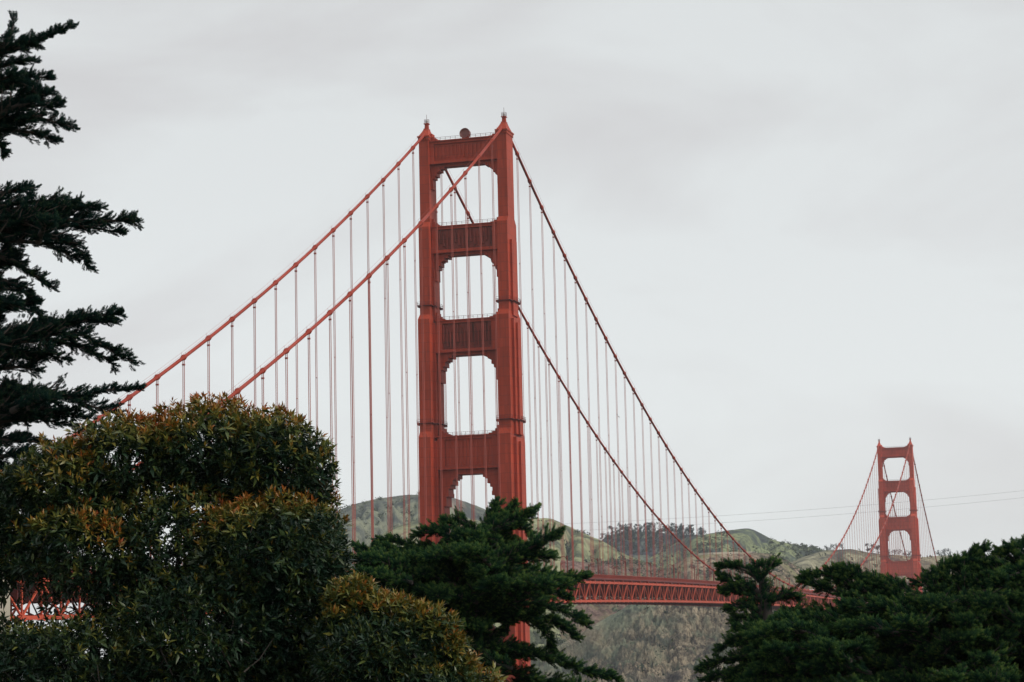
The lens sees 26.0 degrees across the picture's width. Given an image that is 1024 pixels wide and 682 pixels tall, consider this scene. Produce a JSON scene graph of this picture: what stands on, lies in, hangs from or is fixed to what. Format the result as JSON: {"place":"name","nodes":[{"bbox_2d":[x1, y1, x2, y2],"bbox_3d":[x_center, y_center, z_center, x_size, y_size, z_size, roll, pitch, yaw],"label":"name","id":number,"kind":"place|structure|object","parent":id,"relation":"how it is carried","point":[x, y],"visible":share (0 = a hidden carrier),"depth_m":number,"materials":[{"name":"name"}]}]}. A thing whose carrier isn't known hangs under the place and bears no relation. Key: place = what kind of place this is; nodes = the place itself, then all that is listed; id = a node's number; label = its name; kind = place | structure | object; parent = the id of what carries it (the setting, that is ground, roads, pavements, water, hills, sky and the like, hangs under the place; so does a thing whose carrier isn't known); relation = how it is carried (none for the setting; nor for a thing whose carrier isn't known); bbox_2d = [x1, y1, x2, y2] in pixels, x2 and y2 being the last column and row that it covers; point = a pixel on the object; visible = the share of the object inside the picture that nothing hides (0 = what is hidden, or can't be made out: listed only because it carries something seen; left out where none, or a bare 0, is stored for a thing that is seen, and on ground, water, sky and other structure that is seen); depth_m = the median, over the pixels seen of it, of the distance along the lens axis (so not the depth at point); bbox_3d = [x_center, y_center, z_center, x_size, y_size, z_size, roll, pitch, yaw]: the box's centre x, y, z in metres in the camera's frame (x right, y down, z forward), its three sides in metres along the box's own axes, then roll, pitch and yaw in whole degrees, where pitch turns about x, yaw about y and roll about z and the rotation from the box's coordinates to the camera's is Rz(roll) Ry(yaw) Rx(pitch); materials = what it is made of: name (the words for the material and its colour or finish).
{"place":"outdoors","nodes":[
{"label":"outdoors","id":0,"kind":"place"},
{"bbox_2d":[213,495,484,655],"bbox_3d":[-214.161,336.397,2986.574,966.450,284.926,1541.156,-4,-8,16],"label":"hill","id":1,"kind":"structure","parent":0,"point":[381,527],"depth_m":3103.01,"materials":[{"name":"green plant"}]},
{"bbox_2d":[208,492,951,681],"bbox_3d":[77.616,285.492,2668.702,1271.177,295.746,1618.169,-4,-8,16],"label":"scrub","id":2,"kind":"object","parent":1,"relation":"on","point":[804,548],"visible":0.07,"depth_m":2635.20,"materials":[{"name":"green plant"}]},
{"bbox_2d":[348,518,659,680],"bbox_3d":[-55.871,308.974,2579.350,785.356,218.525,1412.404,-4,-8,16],"label":"hill","id":3,"kind":"structure","parent":0,"point":[599,547],"depth_m":2623.88,"materials":[{"name":"green plant"}]},
{"bbox_2d":[349,491,1015,529],"bbox_3d":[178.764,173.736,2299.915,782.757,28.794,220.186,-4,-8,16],"label":"power line","id":4,"kind":"object","parent":3,"relation":"on","point":[723,515],"visible":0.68,"depth_m":2299.93,"materials":[{"name":"grey metal"}]},
{"bbox_2d":[0,0,1023,663],"label":"sky","id":5,"kind":"structure","parent":0,"point":[795,228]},
{"bbox_2d":[558,559,661,639],"bbox_3d":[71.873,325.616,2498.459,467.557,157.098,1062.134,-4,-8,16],"label":"hill","id":6,"kind":"structure","parent":0,"point":[598,613],"depth_m":2341.88,"materials":[{"name":"green plant"}]},
{"bbox_2d":[603,532,693,561],"bbox_3d":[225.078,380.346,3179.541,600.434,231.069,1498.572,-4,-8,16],"label":"hill","id":7,"kind":"structure","parent":0,"point":[650,552],"depth_m":3279.47,"materials":[{"name":"green plant"}]},
{"bbox_2d":[698,551,755,554],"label":"road","id":8,"kind":"structure","parent":0,"point":[726,552],"depth_m":2426.02,"materials":[{"name":"grey asphalt"}]},
{"bbox_2d":[645,553,824,597],"bbox_3d":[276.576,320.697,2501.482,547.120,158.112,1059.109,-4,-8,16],"label":"hill","id":9,"kind":"structure","parent":0,"point":[688,573],"depth_m":2398.33,"materials":[{"name":"green plant"}]},
{"bbox_2d":[649,528,823,568],"bbox_3d":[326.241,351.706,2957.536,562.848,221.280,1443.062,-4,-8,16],"label":"hill","id":10,"kind":"structure","parent":0,"point":[747,538],"depth_m":3069.88,"materials":[{"name":"green plant"}]},
{"bbox_2d":[600,522,706,554],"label":"distant woods","id":11,"kind":"object","parent":10,"relation":"on","point":[648,526],"visible":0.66,"depth_m":3279.60,"materials":[{"name":"green plant"}]},
{"bbox_2d":[530,597,948,681],"bbox_3d":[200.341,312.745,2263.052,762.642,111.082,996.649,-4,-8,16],"label":"hill","id":12,"kind":"structure","parent":0,"point":[608,639],"depth_m":2035.66,"materials":[{"name":"green plant"}]},
{"bbox_2d":[791,549,983,592],"bbox_3d":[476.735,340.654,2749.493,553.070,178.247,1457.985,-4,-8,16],"label":"hill","id":13,"kind":"structure","parent":0,"point":[812,561],"depth_m":2841.30,"materials":[{"name":"beige plant"}]},
{"bbox_2d":[368,498,1015,536],"bbox_3d":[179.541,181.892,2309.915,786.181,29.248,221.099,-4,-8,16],"label":"power line","id":14,"kind":"object","parent":13,"relation":"on","point":[784,518],"visible":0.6,"depth_m":2309.92,"materials":[{"name":"grey metal"}]},
{"bbox_3d":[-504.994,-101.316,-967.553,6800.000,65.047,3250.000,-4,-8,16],"label":"ground","id":15,"kind":"structure","parent":0,"visible":0},
{"bbox_2d":[0,577,9,630],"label":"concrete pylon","id":16,"kind":"object","parent":15,"relation":"on","point":[7,609],"depth_m":383.10,"materials":[{"name":"grey concrete"}]},
{"bbox_2d":[0,10,147,507],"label":"cypress tree","id":17,"kind":"object","parent":15,"relation":"on","point":[27,219],"visible":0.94,"depth_m":32.92,"materials":[{"name":"green plant"}]},
{"bbox_2d":[0,391,356,681],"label":"broadleaf shrub","id":18,"kind":"object","parent":15,"relation":"on","point":[265,557],"visible":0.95,"depth_m":27.13,"materials":[{"name":"green plant"}]},
{"bbox_2d":[302,570,507,681],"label":"broadleaf shrub","id":19,"kind":"object","parent":15,"relation":"on","point":[370,632],"visible":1,"depth_m":25.69,"materials":[{"name":"green plant"}]},
{"bbox_2d":[342,495,624,681],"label":"cypress tree","id":20,"kind":"object","parent":15,"relation":"on","point":[488,572],"visible":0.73,"depth_m":61.03,"materials":[{"name":"green plant"}]},
{"bbox_2d":[693,552,824,681],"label":"cypress tree","id":21,"kind":"object","parent":15,"relation":"on","point":[763,597],"visible":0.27,"depth_m":57.88,"materials":[{"name":"green plant"}]},
{"bbox_2d":[740,533,1023,681],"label":"cypress tree","id":22,"kind":"object","parent":15,"relation":"on","point":[963,621],"visible":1,"depth_m":53.13,"materials":[{"name":"green plant"}]},
{"label":"water","id":23,"kind":"structure","parent":0,"visible":0},
{"bbox_2d":[10,112,936,681],"bbox_3d":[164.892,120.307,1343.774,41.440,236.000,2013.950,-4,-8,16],"label":"suspension bridge","id":24,"kind":"structure","parent":23,"relation":"in","point":[448,460],"depth_m":738.67,"materials":[{"name":"paint"}]},
{"bbox_2d":[459,128,470,137],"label":"dish antenna","id":25,"kind":"object","parent":24,"relation":"on","point":[464,132],"visible":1,"depth_m":748.52,"materials":[{"name":"paint"}]}
]}

